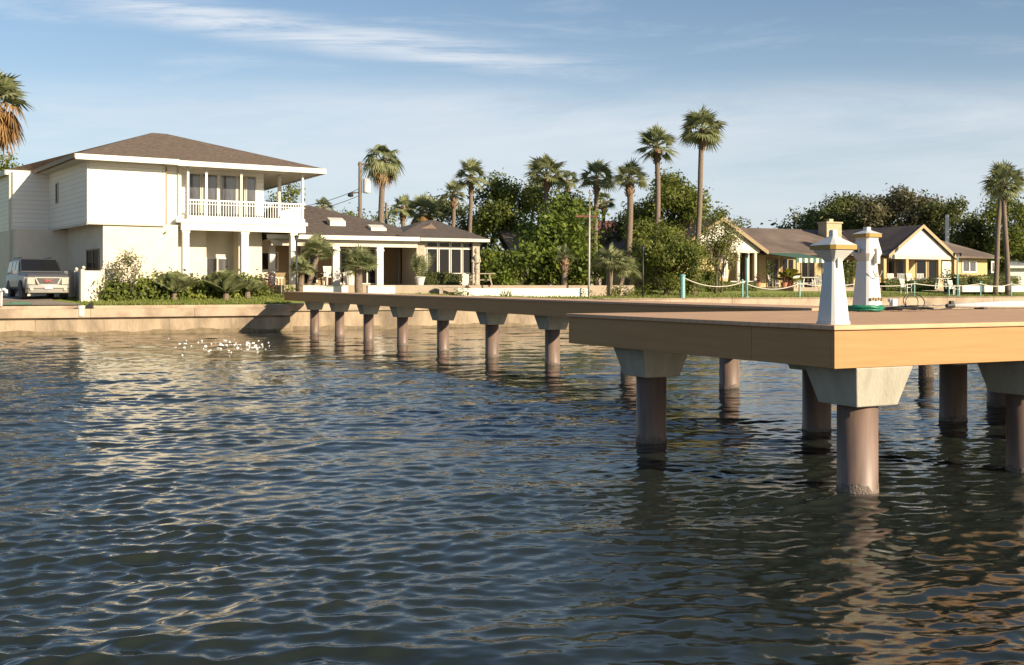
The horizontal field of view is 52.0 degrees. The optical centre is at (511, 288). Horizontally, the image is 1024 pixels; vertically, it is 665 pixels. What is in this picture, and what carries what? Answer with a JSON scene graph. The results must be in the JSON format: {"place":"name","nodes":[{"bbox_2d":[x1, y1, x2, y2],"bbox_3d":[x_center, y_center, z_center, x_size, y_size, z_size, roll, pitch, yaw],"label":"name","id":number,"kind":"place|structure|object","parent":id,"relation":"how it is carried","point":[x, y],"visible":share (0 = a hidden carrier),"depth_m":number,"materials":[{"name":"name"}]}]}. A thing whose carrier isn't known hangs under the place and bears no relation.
{"place":"outdoors","nodes":[
{"label":"outdoors","id":0,"kind":"place"},
{"bbox_2d":[3,296,79,304],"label":"driveway","id":1,"kind":"structure","parent":0,"point":[40,300],"depth_m":44.09,"materials":[{"name":"concrete"}]},
{"bbox_2d":[6,257,69,298],"bbox_3d":[-21.128,-0.450,46.651,2.260,1.859,5.318,0,0,-34],"label":"parked car","id":2,"kind":"object","parent":1,"relation":"on","point":[25,277],"visible":0.98,"depth_m":45.22,"materials":[{"name":"grey paint"}]},
{"bbox_2d":[0,310,1023,664],"bbox_3d":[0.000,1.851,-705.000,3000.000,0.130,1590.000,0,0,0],"label":"water","id":3,"kind":"structure","parent":0,"point":[320,498],"depth_m":8.62,"materials":[{"name":"blue liquid"}]},
{"bbox_2d":[0,304,290,336],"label":"seawall","id":4,"kind":"object","parent":3,"relation":"in","point":[68,320],"visible":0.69,"depth_m":42.57,"materials":[{"name":"concrete"}]},
{"bbox_2d":[284,291,1023,493],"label":"pier","id":5,"kind":"structure","parent":3,"relation":"in","point":[857,370],"depth_m":11.07,"materials":[{"name":"beige concrete"}]},
{"bbox_2d":[847,305,884,311],"bbox_3d":[4.817,0.275,14.346,0.514,0.096,0.523,0,0,0],"label":"garden hose","id":6,"kind":"object","parent":5,"relation":"on","point":[859,308],"visible":0.94,"depth_m":14.14,"materials":[{"name":"green rubber"}]},
{"bbox_2d":[852,227,883,305],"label":"lantern tower","id":7,"kind":"structure","parent":5,"relation":"on","point":[867,254],"depth_m":14.98,"materials":[{"name":"white plastic"}]},
{"bbox_2d":[884,293,951,310],"bbox_3d":[5.713,0.199,15.013,0.787,0.252,1.865,0,0,32],"label":"power cable","id":8,"kind":"object","parent":5,"relation":"on","point":[917,307],"visible":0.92,"depth_m":14.53,"materials":[{"name":"grey rubber"}]},
{"bbox_2d":[945,301,1023,308],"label":"boat mast","id":9,"kind":"object","parent":5,"relation":"on","point":[996,304],"visible":0.98,"depth_m":15.98,"materials":[{"name":"white metal"}]},
{"bbox_2d":[285,296,1023,329],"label":"seawall","id":10,"kind":"object","parent":3,"relation":"in","point":[353,317],"visible":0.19,"depth_m":49.77,"materials":[{"name":"concrete"}]},
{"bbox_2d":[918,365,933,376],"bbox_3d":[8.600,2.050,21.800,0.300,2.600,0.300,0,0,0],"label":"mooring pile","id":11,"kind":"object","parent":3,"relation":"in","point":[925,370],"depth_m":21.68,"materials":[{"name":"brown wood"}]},
{"bbox_2d":[0,0,1023,305],"label":"sky","id":12,"kind":"structure","parent":0,"point":[815,98],"materials":[{"name":"blue"}]},
{"bbox_2d":[3,288,1023,305],"bbox_3d":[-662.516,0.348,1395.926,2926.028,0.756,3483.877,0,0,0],"label":"lawn","id":13,"kind":"structure","parent":0,"point":[74,300],"depth_m":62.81,"materials":[{"name":"green plant"}]},
{"bbox_2d":[0,152,22,170],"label":"broadleaf tree","id":14,"kind":"object","parent":13,"relation":"on","point":[6,165],"visible":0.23,"depth_m":67.06,"materials":[{"name":"green plant"}]},
{"bbox_2d":[0,69,33,163],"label":"fan palm","id":15,"kind":"object","parent":13,"relation":"on","point":[10,126],"visible":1,"depth_m":56.76,"materials":[{"name":"green plant"}]},
{"bbox_2d":[68,267,78,298],"bbox_3d":[-19.668,-0.102,47.281,0.190,1.649,5.693,0,0,-28],"label":"garden fence","id":16,"kind":"object","parent":13,"relation":"on","point":[74,284],"visible":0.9,"depth_m":46.83,"materials":[{"name":"beige paint"}]},
{"bbox_2d":[79,266,104,301],"bbox_3d":[-17.963,-0.127,44.965,0.189,1.639,1.128,0,0,40],"label":"garden fence","id":17,"kind":"object","parent":13,"relation":"on","point":[86,280],"visible":0.92,"depth_m":44.85,"materials":[{"name":"beige paint"}]},
{"bbox_2d":[102,247,146,299],"bbox_3d":[-16.907,-0.618,45.683,1.667,2.401,1.901,0,0,-33],"label":"shrub","id":18,"kind":"object","parent":13,"relation":"on","point":[126,258],"visible":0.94,"depth_m":45.58,"materials":[{"name":"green plant"}]},
{"bbox_2d":[0,133,325,296],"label":"two storey house","id":19,"kind":"structure","parent":13,"relation":"on","point":[160,202],"depth_m":49.60,"materials":[{"name":"white paint"}]},
{"bbox_2d":[86,248,99,270],"bbox_3d":[-19.064,-1.270,47.723,0.060,1.000,2.100,0,0,-37],"label":"window","id":20,"kind":"structure","parent":19,"relation":"in","point":[92,255],"depth_m":47.65,"materials":[{"name":"black glass"}]},
{"bbox_2d":[189,173,200,215],"bbox_3d":[-15.068,-4.340,49.814,0.617,2.220,0.060,0,0,-30],"label":"window","id":21,"kind":"structure","parent":19,"relation":"in","point":[194,178],"depth_m":49.84,"materials":[{"name":"grey glass"}]},
{"bbox_2d":[202,174,217,217],"bbox_3d":[-14.442,-4.340,50.175,0.748,2.220,0.060,0,0,-30],"label":"window","id":22,"kind":"structure","parent":19,"relation":"in","point":[212,178],"depth_m":50.22,"materials":[{"name":"grey glass"}]},
{"bbox_2d":[206,257,228,274],"bbox_3d":[-14.437,-0.925,51.448,1.150,1.150,0.060,0,0,-30],"label":"window","id":23,"kind":"structure","parent":19,"relation":"in","point":[212,263],"depth_m":51.41,"materials":[{"name":"white paint"}]},
{"bbox_2d":[220,175,236,218],"bbox_3d":[-13.674,-4.340,50.619,0.781,2.220,0.060,0,0,-30],"label":"window","id":24,"kind":"structure","parent":19,"relation":"in","point":[228,183],"depth_m":50.63,"materials":[{"name":"grey glass"}]},
{"bbox_2d":[237,176,244,218],"bbox_3d":[-13.145,-4.340,50.924,0.391,2.220,0.060,0,0,-30],"label":"window","id":25,"kind":"structure","parent":19,"relation":"in","point":[238,177],"depth_m":50.90,"materials":[{"name":"glass"}]},
{"bbox_2d":[246,176,255,217],"bbox_3d":[-12.721,-4.340,51.169,0.504,2.220,0.060,0,0,-30],"label":"window","id":26,"kind":"structure","parent":19,"relation":"in","point":[250,180],"depth_m":51.19,"materials":[{"name":"grey glass"}]},
{"bbox_2d":[262,251,278,270],"bbox_3d":[-12.609,-1.400,54.582,0.950,1.000,0.060,0,0,-30],"label":"window","id":27,"kind":"structure","parent":19,"relation":"in","point":[264,254],"depth_m":54.49,"materials":[{"name":"black glass"}]},
{"bbox_2d":[151,269,199,299],"bbox_3d":[-14.865,-0.157,46.332,2.181,1.366,1.800,0,0,0],"label":"palm shrub","id":28,"kind":"object","parent":13,"relation":"on","point":[178,282],"visible":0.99,"depth_m":46.00,"materials":[{"name":"green plant"}]},
{"bbox_2d":[91,266,273,301],"bbox_3d":[-14.667,0.161,47.046,8.496,2.525,2.670,0,0,-28],"label":"shrub row","id":29,"kind":"object","parent":13,"relation":"on","point":[147,288],"visible":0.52,"depth_m":46.05,"materials":[{"name":"green plant"}]},
{"bbox_2d":[202,269,248,299],"bbox_3d":[-12.755,-0.151,46.999,2.113,1.386,2.190,0,0,0],"label":"palm shrub","id":30,"kind":"object","parent":13,"relation":"on","point":[226,282],"visible":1,"depth_m":46.54,"materials":[{"name":"green plant"}]},
{"bbox_2d":[241,278,265,297],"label":"palm shrub","id":31,"kind":"object","parent":13,"relation":"on","point":[254,284],"visible":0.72,"depth_m":47.59,"materials":[{"name":"green plant"}]},
{"bbox_2d":[264,182,305,208],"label":"broadleaf tree","id":32,"kind":"object","parent":13,"relation":"on","point":[291,194],"visible":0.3,"depth_m":65.07,"materials":[{"name":"green plant"}]},
{"bbox_2d":[287,254,318,291],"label":"windmill palm","id":33,"kind":"object","parent":13,"relation":"on","point":[302,262],"visible":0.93,"depth_m":49.67,"materials":[{"name":"green plant"}]},
{"bbox_2d":[264,162,370,217],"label":"utility pole","id":34,"kind":"object","parent":13,"relation":"on","point":[366,188],"visible":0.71,"depth_m":67.89,"materials":[{"name":"brown wood"}]},
{"bbox_2d":[299,232,337,284],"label":"windmill palm","id":35,"kind":"object","parent":13,"relation":"on","point":[315,242],"visible":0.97,"depth_m":50.33,"materials":[{"name":"green plant"}]},
{"bbox_2d":[303,286,347,291],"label":"wall","id":36,"kind":"structure","parent":13,"relation":"on","point":[327,288],"depth_m":50.19,"materials":[{"name":"white paint"}]},
{"bbox_2d":[336,244,381,292],"bbox_3d":[-7.223,-0.800,49.565,2.120,2.670,2.521,0,0,-30],"label":"windmill palm","id":37,"kind":"object","parent":13,"relation":"on","point":[356,257],"visible":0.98,"depth_m":49.32,"materials":[{"name":"green plant"}]},
{"bbox_2d":[342,200,405,226],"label":"broadleaf tree","id":38,"kind":"object","parent":13,"relation":"on","point":[390,211],"visible":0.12,"depth_m":84.66,"materials":[{"name":"green plant"}]},
{"bbox_2d":[262,205,489,284],"bbox_3d":[-9.193,-2.136,58.718,12.240,4.971,12.050,0,0,-24],"label":"bungalow","id":39,"kind":"object","parent":13,"relation":"on","point":[448,247],"visible":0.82,"depth_m":55.40,"materials":[{"name":"white paint"}]},
{"bbox_2d":[362,248,374,283],"bbox_3d":[-7.829,-1.175,56.716,1.047,1.950,0.060,0,0,-24],"label":"sliding door","id":40,"kind":"structure","parent":39,"relation":"in","point":[368,277],"depth_m":56.78,"materials":[{"name":"white paint"}]},
{"bbox_2d":[426,248,437,272],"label":"window","id":41,"kind":"structure","parent":39,"relation":"in","point":[432,251],"depth_m":55.17,"materials":[{"name":"white paint"}]},
{"bbox_2d":[439,248,449,272],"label":"window","id":42,"kind":"structure","parent":39,"relation":"in","point":[444,254],"depth_m":55.46,"materials":[{"name":"white paint"}]},
{"bbox_2d":[451,249,460,273],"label":"window","id":43,"kind":"structure","parent":39,"relation":"in","point":[455,253],"depth_m":55.71,"materials":[{"name":"white paint"}]},
{"bbox_2d":[462,249,470,273],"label":"window","id":44,"kind":"structure","parent":39,"relation":"in","point":[466,253],"depth_m":55.96,"materials":[{"name":"white paint"}]},
{"bbox_2d":[367,286,394,293],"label":"wall","id":45,"kind":"structure","parent":13,"relation":"on","point":[382,289],"depth_m":51.39,"materials":[{"name":"white paint"}]},
{"bbox_2d":[358,144,405,222],"bbox_3d":[-7.970,-4.395,64.088,2.984,8.911,2.732,0,0,0],"label":"washingtonia palm","id":46,"kind":"object","parent":13,"relation":"on","point":[381,172],"visible":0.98,"depth_m":63.61,"materials":[{"name":"green plant"}]},
{"bbox_2d":[391,193,417,226],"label":"fan palm","id":47,"kind":"object","parent":13,"relation":"on","point":[404,200],"visible":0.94,"depth_m":67.86,"materials":[{"name":"green plant"}]},
{"bbox_2d":[406,191,443,223],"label":"fan palm","id":48,"kind":"object","parent":13,"relation":"on","point":[423,201],"visible":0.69,"depth_m":70.56,"materials":[{"name":"green plant"}]},
{"bbox_2d":[268,285,633,295],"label":"patio","id":49,"kind":"structure","parent":13,"relation":"on","point":[597,290],"depth_m":53.12,"materials":[{"name":"beige concrete"}]},
{"bbox_2d":[409,249,436,284],"bbox_3d":[-4.585,-1.070,53.569,1.480,1.880,1.221,0,0,-34],"label":"potted plant","id":50,"kind":"object","parent":49,"relation":"on","point":[420,262],"visible":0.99,"depth_m":53.34,"materials":[{"name":"green plant"}]},
{"bbox_2d":[424,270,462,284],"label":"hedge","id":51,"kind":"object","parent":49,"relation":"on","point":[437,278],"visible":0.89,"depth_m":54.59,"materials":[{"name":"green plant"}]},
{"bbox_2d":[471,248,480,284],"bbox_3d":[-1.797,-1.090,52.997,0.495,1.900,0.357,0,0,0],"label":"garden statue","id":52,"kind":"object","parent":49,"relation":"on","point":[476,258],"visible":1,"depth_m":52.91,"materials":[{"name":"stone"}]},
{"bbox_2d":[439,179,465,226],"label":"fan palm","id":53,"kind":"object","parent":13,"relation":"on","point":[452,195],"visible":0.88,"depth_m":68.87,"materials":[{"name":"green plant"}]},
{"bbox_2d":[423,189,500,250],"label":"broadleaf tree","id":54,"kind":"object","parent":13,"relation":"on","point":[445,209],"visible":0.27,"depth_m":75.64,"materials":[{"name":"green plant"}]},
{"bbox_2d":[452,157,489,232],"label":"fan palm","id":55,"kind":"object","parent":13,"relation":"on","point":[470,167],"visible":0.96,"depth_m":65.83,"materials":[{"name":"green plant"}]},
{"bbox_2d":[462,167,555,250],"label":"broadleaf tree","id":56,"kind":"object","parent":13,"relation":"on","point":[497,216],"visible":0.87,"depth_m":69.69,"materials":[{"name":"green plant"}]},
{"bbox_2d":[480,248,546,284],"bbox_3d":[-0.427,-1.061,61.842,5.036,2.602,1.976,0,0,-31],"label":"hedge","id":57,"kind":"object","parent":13,"relation":"on","point":[486,253],"visible":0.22,"depth_m":61.25,"materials":[{"name":"green plant"}]},
{"bbox_2d":[499,228,530,249],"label":"roof","id":58,"kind":"structure","parent":13,"relation":"on","point":[506,236],"depth_m":67.54,"materials":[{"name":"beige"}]},
{"bbox_2d":[480,240,550,284],"bbox_3d":[-0.080,-1.008,59.528,4.571,3.590,2.788,0,0,0],"label":"shrub","id":59,"kind":"object","parent":13,"relation":"on","point":[500,276],"visible":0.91,"depth_m":59.17,"materials":[{"name":"green plant"}]},
{"bbox_2d":[456,288,587,296],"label":"wall","id":60,"kind":"structure","parent":13,"relation":"on","point":[560,292],"depth_m":54.03,"materials":[{"name":"white paint"}]},
{"bbox_2d":[522,152,570,284],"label":"fan palm","id":61,"kind":"object","parent":13,"relation":"on","point":[546,180],"visible":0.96,"depth_m":67.71,"materials":[{"name":"green plant"}]},
{"bbox_2d":[509,184,609,284],"bbox_3d":[2.695,-2.866,63.115,5.991,6.798,6.804,0,0,0],"label":"sea grape tree","id":62,"kind":"object","parent":13,"relation":"on","point":[568,230],"visible":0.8,"depth_m":61.50,"materials":[{"name":"green plant"}]},
{"bbox_2d":[554,244,577,284],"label":"windmill palm","id":63,"kind":"object","parent":13,"relation":"on","point":[564,260],"visible":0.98,"depth_m":57.85,"materials":[{"name":"green plant"}]},
{"bbox_2d":[526,243,607,284],"bbox_3d":[3.387,-1.057,61.565,5.212,3.114,3.120,0,0,0],"label":"shrub","id":64,"kind":"object","parent":13,"relation":"on","point":[577,276],"visible":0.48,"depth_m":61.28,"materials":[{"name":"green plant"}]},
{"bbox_2d":[556,171,579,191],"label":"fan palm","id":65,"kind":"object","parent":13,"relation":"on","point":[567,177],"visible":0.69,"depth_m":75.81,"materials":[{"name":"green plant"}]},
{"bbox_2d":[536,186,606,282],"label":"broadleaf tree","id":66,"kind":"object","parent":13,"relation":"on","point":[575,194],"visible":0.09,"depth_m":72.41,"materials":[{"name":"green plant"}]},
{"bbox_2d":[576,189,597,296],"bbox_3d":[3.913,-2.343,55.000,1.150,5.660,0.120,0,0,0],"label":"flagpole","id":67,"kind":"object","parent":13,"relation":"on","point":[589,215],"visible":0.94,"depth_m":54.96,"materials":[{"name":"grey"}]},
{"bbox_2d":[576,159,617,284],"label":"fan palm","id":68,"kind":"object","parent":13,"relation":"on","point":[598,167],"visible":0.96,"depth_m":65.86,"materials":[{"name":"green plant"}]},
{"bbox_2d":[592,190,616,284],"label":"fan palm","id":69,"kind":"object","parent":13,"relation":"on","point":[604,202],"visible":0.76,"depth_m":74.88,"materials":[{"name":"green plant"}]},
{"bbox_2d":[591,209,626,281],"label":"broadleaf tree","id":70,"kind":"object","parent":13,"relation":"on","point":[616,224],"visible":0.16,"depth_m":76.94,"materials":[{"name":"green plant"}]},
{"bbox_2d":[590,243,631,295],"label":"windmill palm","id":71,"kind":"object","parent":13,"relation":"on","point":[611,254],"visible":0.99,"depth_m":56.84,"materials":[{"name":"green plant"}]},
{"bbox_2d":[601,280,651,296],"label":"shrub","id":72,"kind":"object","parent":13,"relation":"on","point":[618,291],"visible":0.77,"depth_m":57.15,"materials":[{"name":"green plant"}]},
{"bbox_2d":[613,256,641,284],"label":"windmill palm","id":73,"kind":"object","parent":13,"relation":"on","point":[623,271],"visible":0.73,"depth_m":57.88,"materials":[{"name":"green plant"}]},
{"bbox_2d":[610,157,649,284],"bbox_3d":[7.123,-3.853,63.007,2.606,8.178,2.823,0,0,30],"label":"fan palm","id":74,"kind":"object","parent":13,"relation":"on","point":[630,169],"visible":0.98,"depth_m":62.83,"materials":[{"name":"green plant"}]},
{"bbox_2d":[633,125,677,289],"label":"fan palm","id":75,"kind":"object","parent":13,"relation":"on","point":[654,135],"visible":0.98,"depth_m":65.85,"materials":[{"name":"green plant"}]},
{"bbox_2d":[627,215,711,295],"bbox_3d":[8.951,-1.667,60.005,5.156,4.965,5.038,0,0,0],"label":"garden tree","id":76,"kind":"object","parent":13,"relation":"on","point":[681,253],"visible":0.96,"depth_m":59.18,"materials":[{"name":"green plant"}]},
{"bbox_2d":[612,167,734,283],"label":"broadleaf tree","id":77,"kind":"object","parent":13,"relation":"on","point":[678,200],"visible":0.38,"depth_m":70.88,"materials":[{"name":"green plant"}]},
{"bbox_2d":[680,274,685,297],"bbox_3d":[9.075,-0.051,55.814,0.338,1.390,0.322,0,0,0],"label":"fence post","id":78,"kind":"object","parent":13,"relation":"on","point":[682,285],"visible":0.87,"depth_m":55.71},
{"bbox_2d":[685,278,1022,289],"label":"rope","id":79,"kind":"object","parent":78,"relation":"attached to","point":[845,285],"visible":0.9,"depth_m":59.73,"materials":[{"name":"beige fabric"}]},
{"bbox_2d":[598,217,768,287],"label":"gabled cottage","id":80,"kind":"structure","parent":13,"relation":"on","point":[750,245],"depth_m":70.68,"materials":[{"name":"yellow paint"}]},
{"bbox_2d":[678,104,727,294],"bbox_3d":[11.041,-5.164,60.989,3.233,11.226,3.317,0,0,0],"label":"fan palm","id":81,"kind":"object","parent":13,"relation":"on","point":[703,137],"visible":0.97,"depth_m":60.86,"materials":[{"name":"green plant"}]},
{"bbox_2d":[686,269,720,291],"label":"hedge","id":82,"kind":"object","parent":13,"relation":"on","point":[706,277],"visible":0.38,"depth_m":64.61,"materials":[{"name":"green plant"}]},
{"bbox_2d":[693,206,739,293],"bbox_3d":[12.328,-2.324,63.620,2.859,5.417,3.111,0,0,0],"label":"broadleaf tree","id":83,"kind":"object","parent":13,"relation":"on","point":[716,260],"visible":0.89,"depth_m":62.98,"materials":[{"name":"green plant"}]},
{"bbox_2d":[690,218,743,292],"bbox_3d":[12.454,-1.957,63.996,3.581,4.593,3.762,0,0,0],"label":"flowering tree","id":84,"kind":"object","parent":13,"relation":"on","point":[731,249],"visible":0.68,"depth_m":63.73,"materials":[{"name":"green plant"}]},
{"bbox_2d":[723,280,758,290],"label":"hedge","id":85,"kind":"object","parent":13,"relation":"on","point":[737,287],"visible":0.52,"depth_m":66.25,"materials":[{"name":"green plant"}]},
{"bbox_2d":[774,206,817,229],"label":"oak tree","id":86,"kind":"object","parent":13,"relation":"on","point":[796,223],"visible":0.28,"depth_m":113.20,"materials":[{"name":"green plant"}]},
{"bbox_2d":[799,191,894,230],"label":"oak tree","id":87,"kind":"object","parent":13,"relation":"on","point":[837,211],"visible":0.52,"depth_m":102.34,"materials":[{"name":"green plant"}]},
{"bbox_2d":[843,257,856,286],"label":"shrub","id":88,"kind":"object","parent":13,"relation":"on","point":[847,268],"visible":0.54,"depth_m":72.70,"materials":[{"name":"green plant"}]},
{"bbox_2d":[760,287,943,290],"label":"terrace","id":89,"kind":"structure","parent":13,"relation":"on","point":[817,289],"depth_m":69.36,"materials":[{"name":"beige concrete"}]},
{"bbox_2d":[771,268,803,286],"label":"areca palm","id":90,"kind":"object","parent":89,"relation":"on","point":[791,272],"visible":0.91,"depth_m":69.28,"materials":[{"name":"green plant"}]},
{"bbox_2d":[730,219,1000,286],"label":"ranch house","id":91,"kind":"structure","parent":13,"relation":"on","point":[913,250],"depth_m":76.03,"materials":[{"name":"yellow"}]},
{"bbox_2d":[766,258,778,286],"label":"sliding door","id":92,"kind":"structure","parent":91,"relation":"in","point":[775,262],"depth_m":73.09,"materials":[{"name":"grey glass"}]},
{"bbox_2d":[781,258,793,286],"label":"sliding door","id":93,"kind":"structure","parent":91,"relation":"in","point":[788,263],"depth_m":73.63,"materials":[{"name":"grey glass"}]},
{"bbox_2d":[760,252,823,286],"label":"awning","id":94,"kind":"object","parent":91,"relation":"attached to","point":[802,258],"visible":0.85,"depth_m":70.37,"materials":[{"name":"fabric"}]},
{"bbox_2d":[800,263,814,286],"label":"sliding door","id":95,"kind":"structure","parent":91,"relation":"in","point":[803,266],"depth_m":74.50,"materials":[{"name":"grey glass"}]},
{"bbox_2d":[962,260,976,272],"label":"window","id":96,"kind":"structure","parent":91,"relation":"in","point":[967,266],"depth_m":81.98,"materials":[{"name":"white paint"}]},
{"bbox_2d":[848,183,953,234],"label":"oak tree","id":97,"kind":"object","parent":13,"relation":"on","point":[904,202],"visible":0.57,"depth_m":98.62,"materials":[{"name":"green plant"}]},
{"bbox_2d":[879,277,936,290],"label":"hedge","id":98,"kind":"object","parent":13,"relation":"on","point":[890,282],"visible":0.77,"depth_m":72.04,"materials":[{"name":"green plant"}]},
{"bbox_2d":[918,193,969,242],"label":"broadleaf tree","id":99,"kind":"object","parent":13,"relation":"on","point":[935,211],"visible":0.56,"depth_m":96.59,"materials":[{"name":"green plant"}]},
{"bbox_2d":[949,208,993,268],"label":"broadleaf tree","id":100,"kind":"object","parent":13,"relation":"on","point":[970,235],"visible":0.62,"depth_m":92.47,"materials":[{"name":"green plant"}]},
{"bbox_2d":[944,273,1020,291],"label":"hedge","id":101,"kind":"object","parent":13,"relation":"on","point":[964,279],"visible":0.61,"depth_m":70.87,"materials":[{"name":"green plant"}]},
{"bbox_2d":[960,286,1023,291],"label":"edging wall","id":102,"kind":"structure","parent":13,"relation":"on","point":[987,288],"depth_m":69.14,"materials":[{"name":"white paint"}]},
{"bbox_2d":[972,191,1023,274],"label":"broadleaf tree","id":103,"kind":"object","parent":13,"relation":"on","point":[1016,241],"visible":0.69,"depth_m":88.53,"materials":[{"name":"green plant"}]},
{"bbox_2d":[978,159,1023,294],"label":"fan palm","id":104,"kind":"object","parent":13,"relation":"on","point":[994,187],"visible":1,"depth_m":67.82,"materials":[{"name":"green plant"}]},
{"bbox_2d":[992,177,1011,294],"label":"fan palm","id":105,"kind":"object","parent":13,"relation":"on","point":[997,252],"visible":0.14,"depth_m":69.37,"materials":[{"name":"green plant"}]},
{"bbox_2d":[987,251,1023,285],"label":"house","id":106,"kind":"structure","parent":13,"relation":"on","point":[1016,268],"depth_m":88.50,"materials":[{"name":"white paint"}]},
{"bbox_2d":[810,230,856,324],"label":"lantern tower","id":107,"kind":"structure","parent":0,"point":[833,250],"depth_m":9.22,"materials":[{"name":"white plastic"}]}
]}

